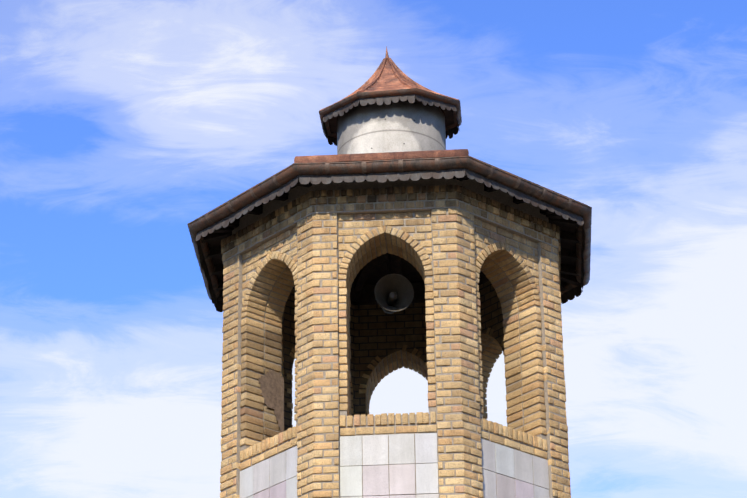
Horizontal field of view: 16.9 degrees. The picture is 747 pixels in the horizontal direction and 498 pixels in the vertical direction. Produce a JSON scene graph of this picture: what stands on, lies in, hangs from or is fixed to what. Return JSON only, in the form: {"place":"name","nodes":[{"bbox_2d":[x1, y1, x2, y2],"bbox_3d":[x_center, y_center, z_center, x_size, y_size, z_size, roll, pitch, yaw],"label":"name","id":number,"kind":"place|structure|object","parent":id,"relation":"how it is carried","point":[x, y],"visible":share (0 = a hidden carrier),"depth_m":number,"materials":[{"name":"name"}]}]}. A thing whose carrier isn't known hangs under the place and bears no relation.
{"place":"outdoors","nodes":[
{"label":"outdoors","id":0,"kind":"place"},
{"bbox_2d":[0,0,746,497],"label":"sky","id":1,"kind":"structure","parent":0,"point":[124,123],"materials":[{"name":"blue"}]},
{"bbox_2d":[221,177,568,497],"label":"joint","id":2,"kind":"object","parent":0,"point":[378,331],"visible":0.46,"depth_m":22.25,"materials":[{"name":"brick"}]},
{"bbox_2d":[259,369,283,432],"bbox_3d":[-0.906,1.342,22.277,0.288,0.622,0.006,20,-33,-36],"label":"plaster patch","id":3,"kind":"object","parent":2,"relation":"attached to","point":[272,386],"visible":0.98,"depth_m":22.31,"materials":[{"name":"brown paint"}]},
{"bbox_2d":[198,168,582,299],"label":"roof deck and rafters","id":4,"kind":"structure","parent":2,"relation":"on","point":[411,273],"depth_m":23.56,"materials":[{"name":"brown wood"}]},
{"bbox_2d":[187,156,591,301],"bbox_3d":[0.188,0.062,23.507,3.690,0.119,3.690,-2,-26,3],"label":"eave gutter","id":5,"kind":"object","parent":4,"relation":"attached to","point":[294,170],"visible":0.54,"depth_m":22.22,"materials":[{"name":"brown metal"}]},
{"bbox_2d":[294,149,468,162],"bbox_3d":[0.072,-0.792,21.959,1.526,0.096,0.144,-2,-26,3],"label":"roof","id":6,"kind":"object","parent":5,"relation":"on","point":[382,156],"visible":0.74,"depth_m":21.89,"materials":[{"name":"orange metal"}]},
{"bbox_2d":[195,168,584,311],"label":"scalloped trim","id":7,"kind":"structure","parent":5,"relation":"attached to","point":[382,177],"depth_m":22.16,"materials":[{"name":"grey metal"}]},
{"bbox_2d":[337,99,445,154],"bbox_3d":[0.176,-0.721,23.892,1.040,1.140,1.041,-2,-26,3],"label":"roof drum","id":8,"kind":"object","parent":4,"relation":"on","point":[404,126],"visible":0.38,"depth_m":23.61,"materials":[{"name":"silver metal"}]},
{"bbox_2d":[319,57,458,133],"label":"cupola roof","id":9,"kind":"structure","parent":8,"relation":"on","point":[388,74],"depth_m":24.10,"materials":[{"name":"brown metal"}]},
{"bbox_2d":[319,88,461,138],"bbox_3d":[0.168,-1.259,24.158,1.353,0.242,1.344,-2,-26,3],"label":"roof gutter","id":10,"kind":"object","parent":9,"relation":"attached to","point":[374,94],"visible":0.54,"depth_m":23.69,"materials":[{"name":"brown metal"}]},
{"bbox_2d":[323,94,458,145],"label":"scalloped trim","id":11,"kind":"structure","parent":10,"relation":"attached to","point":[386,100],"depth_m":23.66,"materials":[{"name":"grey metal"}]},
{"bbox_2d":[350,254,488,304],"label":"lantern ceiling beams","id":12,"kind":"structure","parent":4,"relation":"on","point":[361,293],"depth_m":24.41,"materials":[{"name":"brown wood"}]},
{"bbox_2d":[374,254,413,313],"bbox_3d":[-0.008,0.056,22.665,0.668,1.260,0.445,4,-27,-9],"label":"horn loudspeaker","id":13,"kind":"object","parent":12,"relation":"hanging from","point":[393,293],"visible":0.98,"depth_m":22.41,"materials":[{"name":"metal"}]},
{"bbox_2d":[240,433,549,497],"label":"wall tiles","id":14,"kind":"object","parent":2,"relation":"attached to","point":[528,473],"visible":0.85,"depth_m":21.10,"materials":[{"name":"white tile"}]},
{"bbox_2d":[220,185,570,497],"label":"tower bricks","id":15,"kind":"object","parent":2,"relation":"on","point":[490,250],"visible":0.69,"depth_m":21.98,"materials":[{"name":"beige brick"}]}
]}

